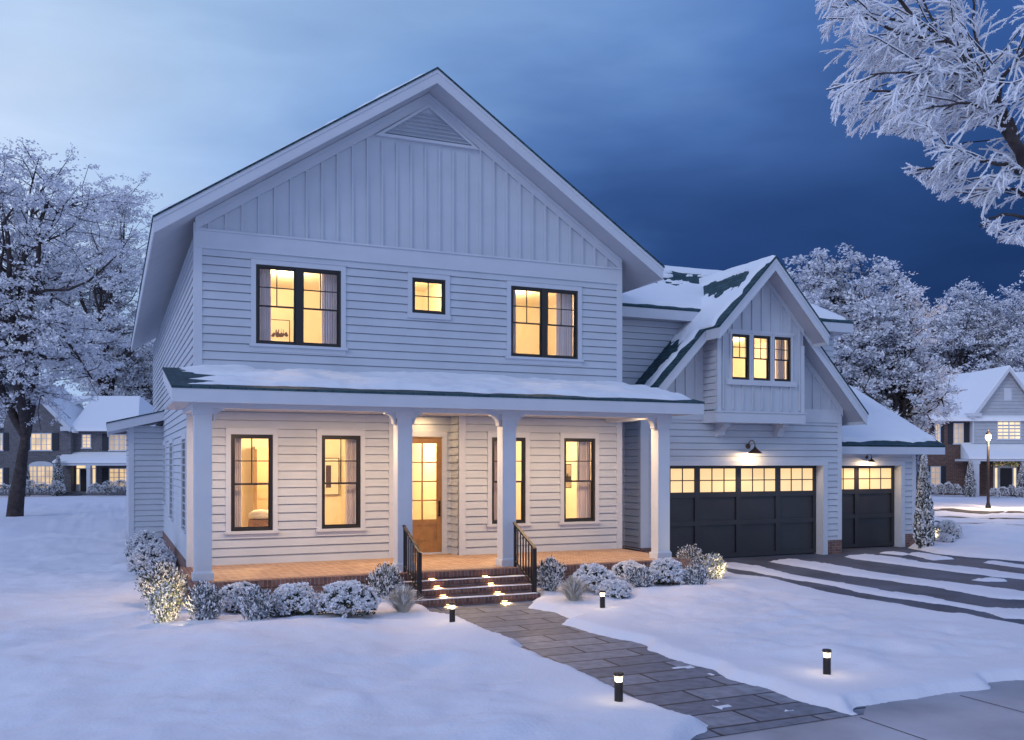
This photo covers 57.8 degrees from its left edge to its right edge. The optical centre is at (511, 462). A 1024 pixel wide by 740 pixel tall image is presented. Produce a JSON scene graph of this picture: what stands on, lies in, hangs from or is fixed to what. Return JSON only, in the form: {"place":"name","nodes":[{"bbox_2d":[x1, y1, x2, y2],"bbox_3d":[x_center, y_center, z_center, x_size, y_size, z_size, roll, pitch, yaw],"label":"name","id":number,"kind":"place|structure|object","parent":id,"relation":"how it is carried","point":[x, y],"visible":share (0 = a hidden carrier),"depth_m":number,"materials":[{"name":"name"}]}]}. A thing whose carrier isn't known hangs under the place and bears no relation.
{"place":"outdoors","nodes":[
{"label":"outdoors","id":0,"kind":"place"},
{"bbox_2d":[0,492,1023,739],"bbox_3d":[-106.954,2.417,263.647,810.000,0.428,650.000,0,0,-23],"label":"snow ground","id":1,"kind":"structure","parent":0,"point":[90,648],"depth_m":11.97,"materials":[{"name":"white snow"}]},
{"bbox_2d":[25,479,37,492],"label":"shrub","id":2,"kind":"object","parent":1,"relation":"on","point":[31,484],"visible":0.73,"depth_m":69.94,"materials":[{"name":"white plant"}]},
{"bbox_2d":[34,483,52,493],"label":"shrub","id":3,"kind":"object","parent":1,"relation":"on","point":[41,488],"visible":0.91,"depth_m":69.82,"materials":[{"name":"white plant"}]},
{"bbox_2d":[47,480,65,495],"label":"shrub","id":4,"kind":"object","parent":1,"relation":"on","point":[59,485],"visible":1,"depth_m":69.86,"materials":[{"name":"white plant"}]},
{"bbox_2d":[51,455,64,495],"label":"conifer","id":5,"kind":"object","parent":1,"relation":"on","point":[58,474],"visible":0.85,"depth_m":70.85,"materials":[{"name":"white plant"}]},
{"bbox_2d":[0,137,155,516],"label":"tree","id":6,"kind":"object","parent":1,"relation":"on","point":[22,388],"visible":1,"depth_m":41.84,"materials":[{"name":"white plant"}]},
{"bbox_2d":[17,171,162,406],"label":"tree","id":7,"kind":"object","parent":1,"relation":"on","point":[106,289],"visible":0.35,"depth_m":86.43,"materials":[{"name":"white plant"}]},
{"bbox_2d":[0,383,180,495],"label":"house","id":8,"kind":"structure","parent":1,"relation":"on","point":[83,446],"depth_m":73.00,"materials":[{"name":"grey brick"}]},
{"bbox_2d":[0,433,8,450],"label":"window","id":9,"kind":"structure","parent":8,"relation":"in","point":[6,435],"depth_m":72.95,"materials":[{"name":"white paint"}]},
{"bbox_2d":[0,468,8,488],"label":"window","id":10,"kind":"structure","parent":8,"relation":"in","point":[6,470],"depth_m":72.95,"materials":[{"name":"glass"}]},
{"bbox_2d":[29,461,53,488],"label":"window","id":11,"kind":"structure","parent":8,"relation":"in","point":[41,472],"depth_m":72.97,"materials":[{"name":"glass"}]},
{"bbox_2d":[28,433,58,450],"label":"window","id":12,"kind":"structure","parent":8,"relation":"in","point":[38,441],"depth_m":72.95,"materials":[{"name":"yellow glass"}]},
{"bbox_2d":[76,466,95,490],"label":"front door","id":13,"kind":"structure","parent":8,"relation":"in","point":[80,470],"depth_m":73.54,"materials":[{"name":"black"}]},
{"bbox_2d":[81,434,91,448],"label":"window","id":14,"kind":"structure","parent":8,"relation":"in","point":[86,438],"depth_m":73.56,"materials":[{"name":"yellow glass"}]},
{"bbox_2d":[102,468,126,487],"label":"window","id":15,"kind":"structure","parent":8,"relation":"in","point":[112,474],"depth_m":73.56,"materials":[{"name":"glass"}]},
{"bbox_2d":[102,434,128,450],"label":"window","id":16,"kind":"structure","parent":8,"relation":"in","point":[115,442],"depth_m":73.57,"materials":[{"name":"glass"}]},
{"bbox_2d":[86,483,104,493],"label":"shrub","id":17,"kind":"object","parent":1,"relation":"on","point":[94,487],"visible":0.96,"depth_m":69.81,"materials":[{"name":"white plant"}]},
{"bbox_2d":[99,480,116,494],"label":"shrub","id":18,"kind":"object","parent":1,"relation":"on","point":[110,485],"visible":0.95,"depth_m":69.84,"materials":[{"name":"white plant"}]},
{"bbox_2d":[76,312,152,405],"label":"tree","id":19,"kind":"object","parent":1,"relation":"on","point":[145,388],"visible":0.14,"depth_m":89.15,"materials":[{"name":"white plant"}]},
{"bbox_2d":[113,479,126,495],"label":"shrub","id":20,"kind":"object","parent":1,"relation":"on","point":[119,486],"visible":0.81,"depth_m":69.73,"materials":[{"name":"white plant"}]},
{"bbox_2d":[123,529,165,556],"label":"shrub","id":21,"kind":"object","parent":1,"relation":"on","point":[136,539],"visible":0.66,"depth_m":22.67,"materials":[{"name":"white plant"}]},
{"bbox_2d":[126,542,176,574],"bbox_3d":[-7.524,2.102,19.415,1.005,0.906,1.008,0,0,-23],"label":"shrub","id":22,"kind":"object","parent":1,"relation":"on","point":[142,557],"visible":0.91,"depth_m":19.14,"materials":[{"name":"white plant"}]},
{"bbox_2d":[134,560,188,606],"bbox_3d":[-6.182,2.188,16.598,0.960,0.957,0.945,0,0,12],"label":"shrub","id":23,"kind":"object","parent":1,"relation":"on","point":[158,579],"visible":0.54,"depth_m":16.46,"materials":[{"name":"white plant"}]},
{"bbox_2d":[146,581,182,622],"bbox_3d":[-5.457,2.253,14.578,0.550,0.808,0.566,0,0,-23],"label":"shrub","id":24,"kind":"object","parent":1,"relation":"on","point":[164,606],"visible":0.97,"depth_m":14.46,"materials":[{"name":"white plant"}]},
{"bbox_2d":[183,580,227,621],"bbox_3d":[-4.802,2.209,14.579,0.673,0.778,0.653,0,0,-23],"label":"shrub","id":25,"kind":"object","parent":1,"relation":"on","point":[205,601],"visible":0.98,"depth_m":14.46,"materials":[{"name":"white plant"}]},
{"bbox_2d":[221,581,254,613],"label":"shrub","id":26,"kind":"object","parent":1,"relation":"on","point":[232,591],"visible":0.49,"depth_m":15.18,"materials":[{"name":"white plant"}]},
{"bbox_2d":[236,583,277,620],"bbox_3d":[-3.956,2.193,14.413,0.666,0.676,0.675,0,0,-23],"label":"shrub","id":27,"kind":"object","parent":1,"relation":"on","point":[256,602],"visible":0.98,"depth_m":14.30,"materials":[{"name":"white plant"}]},
{"bbox_2d":[269,582,319,616],"bbox_3d":[-3.524,2.287,15.029,0.962,0.711,0.953,0,0,-23],"label":"shrub","id":28,"kind":"object","parent":1,"relation":"on","point":[294,598],"visible":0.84,"depth_m":14.75,"materials":[{"name":"white plant"}]},
{"bbox_2d":[315,579,381,617],"bbox_3d":[-2.635,2.259,14.959,1.118,0.748,1.105,0,0,-23],"label":"shrub","id":29,"kind":"object","parent":1,"relation":"on","point":[351,596],"visible":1,"depth_m":14.65,"materials":[{"name":"white plant"}]},
{"bbox_2d":[365,561,404,599],"bbox_3d":[-2.285,2.159,16.746,0.726,0.792,0.758,0,0,-4],"label":"shrub","id":30,"kind":"object","parent":1,"relation":"on","point":[384,580],"visible":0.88,"depth_m":16.60,"materials":[{"name":"white plant"}]},
{"bbox_2d":[380,583,426,612],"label":"grass tuft","id":31,"kind":"object","parent":1,"relation":"on","point":[402,601],"visible":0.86,"depth_m":15.28,"materials":[{"name":"white plant"}]},
{"bbox_2d":[449,602,455,621],"bbox_3d":[-0.927,2.329,14.413,0.112,0.330,0.112,0,0,-23],"label":"bollard light","id":32,"kind":"object","parent":1,"relation":"on","point":[452,612],"visible":0.86,"depth_m":14.38,"materials":[{"name":"grey metal"}]},
{"bbox_2d":[106,67,945,609],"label":"house","id":33,"kind":"structure","parent":1,"relation":"on","point":[434,219],"depth_m":20.79,"materials":[{"name":"paint"}]},
{"bbox_2d":[162,441,166,503],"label":"window","id":34,"kind":"structure","parent":33,"relation":"in","point":[164,443],"depth_m":27.78,"materials":[{"name":"black"}]},
{"bbox_2d":[168,438,173,520],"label":"window","id":35,"kind":"structure","parent":33,"relation":"in","point":[171,441],"depth_m":25.10,"materials":[{"name":"black"}]},
{"bbox_2d":[180,433,185,533],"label":"window","id":36,"kind":"structure","parent":33,"relation":"in","point":[183,436],"depth_m":20.99,"materials":[{"name":"black"}]},
{"bbox_2d":[235,438,241,526],"bbox_3d":[-5.670,0.620,19.008,0.270,2.700,0.086,0,0,-23],"label":"curtain","id":37,"kind":"object","parent":33,"relation":"hanging from","point":[238,488],"visible":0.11,"depth_m":19.03,"materials":[{"name":"white fabric"}]},
{"bbox_2d":[224,427,279,538],"bbox_3d":[-5.310,0.409,18.931,1.090,2.242,0.255,0,0,-23],"label":"window","id":38,"kind":"structure","parent":33,"relation":"in","point":[270,531],"depth_m":18.89,"materials":[{"name":"black"}]},
{"bbox_2d":[248,519,267,526],"bbox_3d":[-5.387,1.620,19.940,0.650,0.860,0.600,0,0,-23],"label":"basket table","id":39,"kind":"object","parent":33,"relation":"in","point":[256,522],"visible":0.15,"depth_m":19.70,"materials":[{"name":"wicker"}]},
{"bbox_2d":[248,509,267,518],"bbox_3d":[-5.392,1.100,19.938,0.540,0.220,0.540,0,0,-23],"label":"cushion","id":40,"kind":"object","parent":39,"relation":"on","point":[259,514],"visible":0.86,"depth_m":19.73,"materials":[{"name":"white fabric"}]},
{"bbox_2d":[252,447,267,509],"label":"interior wall","id":41,"kind":"structure","parent":33,"relation":"in","point":[260,492],"depth_m":22.12,"materials":[{"name":"yellow paint"}]},
{"bbox_2d":[260,269,270,340],"bbox_3d":[-5.170,-3.230,19.225,0.360,2.000,0.086,0,0,-23],"label":"curtain","id":42,"kind":"object","parent":33,"relation":"hanging from","point":[265,312],"visible":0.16,"depth_m":19.24,"materials":[{"name":"white fabric"}]},
{"bbox_2d":[271,319,289,341],"bbox_3d":[-5.754,-3.250,22.991,0.500,0.600,0.050,0,0,-23],"label":"picture","id":43,"kind":"object","parent":33,"relation":"attached to","point":[280,330],"visible":0.87,"depth_m":22.99,"materials":[{"name":"grey paper"}]},
{"bbox_2d":[249,257,347,354],"bbox_3d":[-4.438,-3.231,19.308,2.010,1.902,0.255,0,0,-23],"label":"window","id":44,"kind":"structure","parent":33,"relation":"in","point":[298,345],"depth_m":19.25,"materials":[{"name":"black"}]},
{"bbox_2d":[322,274,336,343],"bbox_3d":[-3.858,-3.230,19.793,0.380,2.000,0.086,0,0,-23],"label":"curtain","id":45,"kind":"object","parent":33,"relation":"hanging from","point":[329,283],"visible":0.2,"depth_m":19.78,"materials":[{"name":"white fabric"}]},
{"bbox_2d":[325,458,338,494],"bbox_3d":[-4.679,0.345,23.654,0.550,0.950,0.046,0,0,-23],"label":"picture","id":46,"kind":"object","parent":33,"relation":"attached to","point":[331,471],"visible":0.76,"depth_m":23.68,"materials":[{"name":"grey"}]},
{"bbox_2d":[315,429,366,535],"bbox_3d":[-3.630,0.409,19.657,1.090,2.242,0.255,0,0,-23],"label":"window","id":47,"kind":"structure","parent":33,"relation":"in","point":[359,528],"depth_m":19.61,"materials":[{"name":"black"}]},
{"bbox_2d":[345,439,355,523],"bbox_3d":[-3.426,0.620,19.979,0.320,2.700,0.086,0,0,-23],"label":"curtain","id":48,"kind":"object","parent":33,"relation":"hanging from","point":[350,489],"visible":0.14,"depth_m":19.95,"materials":[{"name":"white fabric"}]},
{"bbox_2d":[402,525,421,599],"bbox_3d":[-1.834,1.802,17.005,0.070,1.276,1.010,0,0,-23],"label":"stair railing","id":49,"kind":"object","parent":33,"relation":"on","point":[412,559],"visible":0.97,"depth_m":16.93,"materials":[{"name":"grey metal"}]},
{"bbox_2d":[407,271,450,314],"bbox_3d":[-1.854,-3.711,20.437,0.994,0.922,0.235,0,0,-23],"label":"window","id":50,"kind":"structure","parent":33,"relation":"in","point":[413,276],"depth_m":20.39,"materials":[{"name":"black"}]},
{"bbox_2d":[412,431,446,553],"bbox_3d":[-2.026,0.670,20.872,1.160,2.760,0.160,0,0,-23],"label":"front door","id":51,"kind":"structure","parent":33,"relation":"in","point":[430,535],"depth_m":20.98,"materials":[{"name":"brown wood"}]},
{"bbox_2d":[494,441,496,519],"bbox_3d":[-0.471,0.620,21.258,0.320,2.700,0.086,0,0,-23],"label":"curtain","id":52,"kind":"object","parent":33,"relation":"hanging from","point":[495,479],"visible":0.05,"depth_m":21.29,"materials":[{"name":"white fabric"}]},
{"bbox_2d":[486,431,531,530],"bbox_3d":[-0.102,0.409,21.184,1.100,2.242,0.255,0,0,-23],"label":"window","id":53,"kind":"structure","parent":33,"relation":"in","point":[524,523],"depth_m":21.25,"materials":[{"name":"black"}]},
{"bbox_2d":[513,290,515,352],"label":"curtain","id":54,"kind":"object","parent":33,"relation":"hanging from","point":[514,320],"visible":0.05,"depth_m":21.47,"materials":[{"name":"white fabric"}]},
{"bbox_2d":[513,522,536,592],"bbox_3d":[0.240,1.802,17.903,0.070,1.276,1.010,0,0,-23],"label":"stair railing","id":55,"kind":"object","parent":33,"relation":"on","point":[533,579],"visible":1,"depth_m":17.83,"materials":[{"name":"grey metal"}]},
{"bbox_2d":[505,279,583,365],"bbox_3d":[0.733,-3.226,21.546,1.980,1.892,0.255,0,0,-23],"label":"window","id":56,"kind":"structure","parent":33,"relation":"in","point":[544,288],"depth_m":21.49,"materials":[{"name":"black"}]},
{"bbox_2d":[556,293,572,355],"bbox_3d":[1.254,-3.230,22.005,0.440,2.000,0.086,0,0,-23],"label":"curtain","id":57,"kind":"object","parent":33,"relation":"hanging from","point":[564,341],"visible":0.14,"depth_m":21.99,"materials":[{"name":"white fabric"}]},
{"bbox_2d":[566,464,570,487],"bbox_3d":[1.353,0.320,22.939,0.276,0.600,0.050,0,0,-23],"label":"picture","id":58,"kind":"object","parent":33,"relation":"attached to","point":[568,473],"visible":0.56,"depth_m":22.95,"materials":[{"name":"grey"}]},
{"bbox_2d":[559,432,600,528],"bbox_3d":[1.564,0.409,21.905,1.090,2.242,0.255,0,0,-23],"label":"window","id":59,"kind":"structure","parent":33,"relation":"in","point":[593,522],"depth_m":21.88,"materials":[{"name":"black"}]},
{"bbox_2d":[577,442,590,517],"bbox_3d":[1.722,0.620,22.207,0.380,2.700,0.086,0,0,-23],"label":"curtain","id":60,"kind":"object","parent":33,"relation":"hanging from","point":[583,499],"visible":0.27,"depth_m":22.21,"materials":[{"name":"white fabric"}]},
{"bbox_2d":[648,461,827,558],"bbox_3d":[6.199,1.255,25.105,5.660,2.630,0.363,0,0,-23],"label":"garage door","id":61,"kind":"structure","parent":33,"relation":"in","point":[724,508],"depth_m":25.36,"materials":[{"name":"grey paint"}]},
{"bbox_2d":[729,331,751,379],"bbox_3d":[5.921,-2.781,24.237,0.694,1.262,0.235,0,0,-23],"label":"window","id":62,"kind":"structure","parent":33,"relation":"in","point":[747,335],"depth_m":24.24,"materials":[{"name":"black"}]},
{"bbox_2d":[746,440,761,452],"bbox_3d":[6.467,-0.433,24.771,0.367,0.357,0.487,0,0,-1],"label":"wall lamp","id":63,"kind":"object","parent":33,"relation":"attached to","point":[754,449],"visible":1,"depth_m":24.67,"materials":[{"name":"brown metal"}]},
{"bbox_2d":[752,332,772,380],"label":"window","id":64,"kind":"structure","parent":33,"relation":"in","point":[769,337],"depth_m":24.54,"materials":[{"name":"black"}]},
{"bbox_2d":[776,340,784,378],"bbox_3d":[7.251,-2.570,25.068,0.280,1.680,0.086,0,0,-23],"label":"curtain","id":65,"kind":"object","parent":33,"relation":"hanging from","point":[780,369],"visible":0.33,"depth_m":25.03,"materials":[{"name":"white fabric"}]},
{"bbox_2d":[773,334,793,381],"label":"window","id":66,"kind":"structure","parent":33,"relation":"in","point":[789,338],"depth_m":24.80,"materials":[{"name":"black"}]},
{"bbox_2d":[842,461,904,547],"bbox_3d":[10.444,1.260,27.912,3.320,2.620,0.343,0,0,-23],"label":"garage door","id":67,"kind":"structure","parent":33,"relation":"in","point":[873,493],"depth_m":28.28,"materials":[{"name":"grey paint"}]},
{"bbox_2d":[537,555,565,590],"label":"shrub","id":68,"kind":"object","parent":1,"relation":"on","point":[550,574],"visible":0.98,"depth_m":17.69,"materials":[{"name":"white plant"}]},
{"bbox_2d":[554,575,593,600],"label":"grass tuft","id":69,"kind":"object","parent":1,"relation":"on","point":[571,590],"visible":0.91,"depth_m":16.55,"materials":[{"name":"beige plant"}]},
{"bbox_2d":[571,563,616,590],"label":"shrub","id":70,"kind":"object","parent":1,"relation":"on","point":[591,574],"visible":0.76,"depth_m":17.45,"materials":[{"name":"white plant"}]},
{"bbox_2d":[599,590,605,607],"bbox_3d":[1.530,2.320,15.709,0.112,0.330,0.112,0,0,-23],"label":"bollard light","id":71,"kind":"object","parent":1,"relation":"on","point":[602,598],"visible":0.87,"depth_m":15.67,"materials":[{"name":"grey metal"}]},
{"bbox_2d":[595,579,631,598],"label":"shrub","id":72,"kind":"object","parent":1,"relation":"on","point":[617,588],"visible":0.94,"depth_m":16.95,"materials":[{"name":"white plant"}]},
{"bbox_2d":[613,672,623,701],"bbox_3d":[1.096,2.314,9.543,0.112,0.330,0.112,0,0,-23],"label":"bollard light","id":73,"kind":"object","parent":1,"relation":"on","point":[618,688],"visible":0.87,"depth_m":9.51,"materials":[{"name":"grey metal"}]},
{"bbox_2d":[611,559,647,581],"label":"shrub","id":74,"kind":"object","parent":1,"relation":"on","point":[619,569],"visible":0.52,"depth_m":18.68,"materials":[{"name":"white plant"}]},
{"bbox_2d":[624,566,658,587],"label":"shrub","id":75,"kind":"object","parent":1,"relation":"on","point":[641,577],"visible":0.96,"depth_m":17.83,"materials":[{"name":"white plant"}]},
{"bbox_2d":[426,600,865,739],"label":"walkway","id":76,"kind":"structure","parent":1,"relation":"on","point":[657,679],"depth_m":11.28,"materials":[{"name":"stone"}]},
{"bbox_2d":[649,557,686,585],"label":"shrub","id":77,"kind":"object","parent":1,"relation":"on","point":[668,569],"visible":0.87,"depth_m":18.15,"materials":[{"name":"white plant"}]},
{"bbox_2d":[676,544,711,567],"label":"shrub","id":78,"kind":"object","parent":1,"relation":"on","point":[692,553],"visible":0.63,"depth_m":21.03,"materials":[{"name":"white plant"}]},
{"bbox_2d":[682,563,712,584],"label":"shrub","id":79,"kind":"object","parent":1,"relation":"on","point":[696,574],"visible":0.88,"depth_m":18.26,"materials":[{"name":"white plant"}]},
{"bbox_2d":[701,554,727,578],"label":"shrub","id":80,"kind":"object","parent":1,"relation":"on","point":[715,565],"visible":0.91,"depth_m":19.57,"materials":[{"name":"white plant"}]},
{"bbox_2d":[822,649,831,674],"bbox_3d":[3.704,2.353,10.922,0.112,0.330,0.112,0,0,-23],"label":"bollard light","id":81,"kind":"object","parent":1,"relation":"on","point":[826,662],"visible":0.89,"depth_m":10.89,"materials":[{"name":"grey metal"}]},
{"bbox_2d":[696,680,1023,739],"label":"driveway apron","id":82,"kind":"object","parent":1,"relation":"on","point":[952,716],"visible":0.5,"depth_m":9.18,"materials":[{"name":"concrete"}]},
{"bbox_2d":[782,243,951,402],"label":"tree","id":83,"kind":"object","parent":1,"relation":"on","point":[859,307],"visible":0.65,"depth_m":44.31,"materials":[{"name":"white plant"}]},
{"bbox_2d":[839,307,967,440],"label":"tree","id":84,"kind":"object","parent":1,"relation":"on","point":[925,390],"visible":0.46,"depth_m":43.02,"materials":[{"name":"white plant"}]},
{"bbox_2d":[916,454,921,495],"bbox_3d":[12.855,0.803,29.506,0.725,3.443,0.754,0,0,-23],"label":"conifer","id":85,"kind":"object","parent":1,"relation":"on","point":[918,458],"visible":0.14,"depth_m":29.34,"materials":[{"name":"green plant"}]},
{"bbox_2d":[815,0,1023,246],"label":"tree","id":86,"kind":"object","parent":1,"relation":"on","point":[921,101],"visible":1,"depth_m":12.21,"materials":[{"name":"white plant"}]},
{"bbox_2d":[912,454,935,547],"bbox_3d":[12.214,1.153,27.501,0.666,2.842,0.658,0,0,-23],"label":"conifer","id":87,"kind":"object","parent":1,"relation":"on","point":[923,527],"visible":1,"depth_m":27.36,"materials":[{"name":"green plant"}]},
{"bbox_2d":[934,483,945,495],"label":"shrub","id":88,"kind":"object","parent":1,"relation":"on","point":[940,486],"visible":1,"depth_m":65.85,"materials":[{"name":"white plant"}]},
{"bbox_2d":[935,533,954,542],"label":"shrub","id":89,"kind":"object","parent":1,"relation":"on","point":[945,537],"visible":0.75,"depth_m":28.87,"materials":[{"name":"white plant"}]},
{"bbox_2d":[943,482,954,494],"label":"shrub","id":90,"kind":"object","parent":1,"relation":"on","point":[948,485],"visible":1,"depth_m":65.78,"materials":[{"name":"white plant"}]},
{"bbox_2d":[935,519,963,537],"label":"shrub","id":91,"kind":"object","parent":1,"relation":"on","point":[951,527],"visible":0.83,"depth_m":29.46,"materials":[{"name":"white plant"}]},
{"bbox_2d":[963,459,976,496],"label":"conifer","id":92,"kind":"object","parent":1,"relation":"on","point":[970,478],"visible":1,"depth_m":65.86,"materials":[{"name":"green plant"}]},
{"bbox_2d":[917,276,1023,375],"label":"tree","id":93,"kind":"object","parent":1,"relation":"on","point":[966,336],"visible":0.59,"depth_m":99.47,"materials":[{"name":"white plant"}]},
{"bbox_2d":[920,365,1023,496],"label":"house","id":94,"kind":"structure","parent":1,"relation":"on","point":[992,400],"depth_m":69.03,"materials":[{"name":"white brick"}]},
{"bbox_2d":[928,466,945,491],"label":"window","id":95,"kind":"structure","parent":94,"relation":"in","point":[937,474],"depth_m":69.35,"materials":[{"name":"glass"}]},
{"bbox_2d":[931,423,943,442],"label":"window","id":96,"kind":"structure","parent":94,"relation":"in","point":[940,436],"depth_m":69.35,"materials":[{"name":"white paint"}]},
{"bbox_2d":[948,423,968,444],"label":"window","id":97,"kind":"structure","parent":94,"relation":"in","point":[958,433],"depth_m":69.35,"materials":[{"name":"white glass"}]},
{"bbox_2d":[993,462,1016,491],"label":"front door","id":98,"kind":"structure","parent":94,"relation":"in","point":[1005,476],"depth_m":69.34,"materials":[{"name":"black"}]},
{"bbox_2d":[993,461,1019,467],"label":"garland","id":99,"kind":"object","parent":94,"relation":"attached to","point":[1013,463],"visible":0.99,"depth_m":69.21,"materials":[{"name":"green plant"}]},
{"bbox_2d":[996,421,1021,439],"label":"window","id":100,"kind":"structure","parent":94,"relation":"in","point":[1008,431],"depth_m":68.98,"materials":[{"name":"glass"}]},
{"bbox_2d":[985,429,990,507],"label":"street lamp","id":101,"kind":"object","parent":1,"relation":"on","point":[988,438],"visible":0.9,"depth_m":48.94,"materials":[{"name":"grey metal"}]},
{"bbox_2d":[958,270,1023,371],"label":"tree","id":102,"kind":"object","parent":1,"relation":"on","point":[1013,342],"visible":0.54,"depth_m":97.29,"materials":[{"name":"white plant"}]},
{"bbox_2d":[990,488,1000,495],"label":"shrub","id":103,"kind":"object","parent":1,"relation":"on","point":[994,491],"visible":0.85,"depth_m":63.80,"materials":[{"name":"white plant"}]},
{"bbox_2d":[1006,484,1018,496],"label":"shrub","id":104,"kind":"object","parent":1,"relation":"on","point":[1013,489],"visible":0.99,"depth_m":63.82,"materials":[{"name":"white plant"}]},
{"bbox_2d":[1016,462,1023,496],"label":"conifer","id":105,"kind":"object","parent":1,"relation":"on","point":[1020,479],"visible":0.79,"depth_m":65.92,"materials":[{"name":"green plant"}]},
{"bbox_2d":[0,0,1023,407],"label":"sky","id":106,"kind":"structure","parent":0,"point":[704,130],"materials":[{"name":"blue"}]},
{"bbox_2d":[722,546,1023,624],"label":"driveway","id":107,"kind":"structure","parent":0,"point":[922,573],"depth_m":21.02,"materials":[{"name":"asphalt"},{"name":"snow"}]},
{"bbox_2d":[933,508,1023,524],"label":"street","id":108,"kind":"structure","parent":0,"point":[961,510],"depth_m":45.58,"materials":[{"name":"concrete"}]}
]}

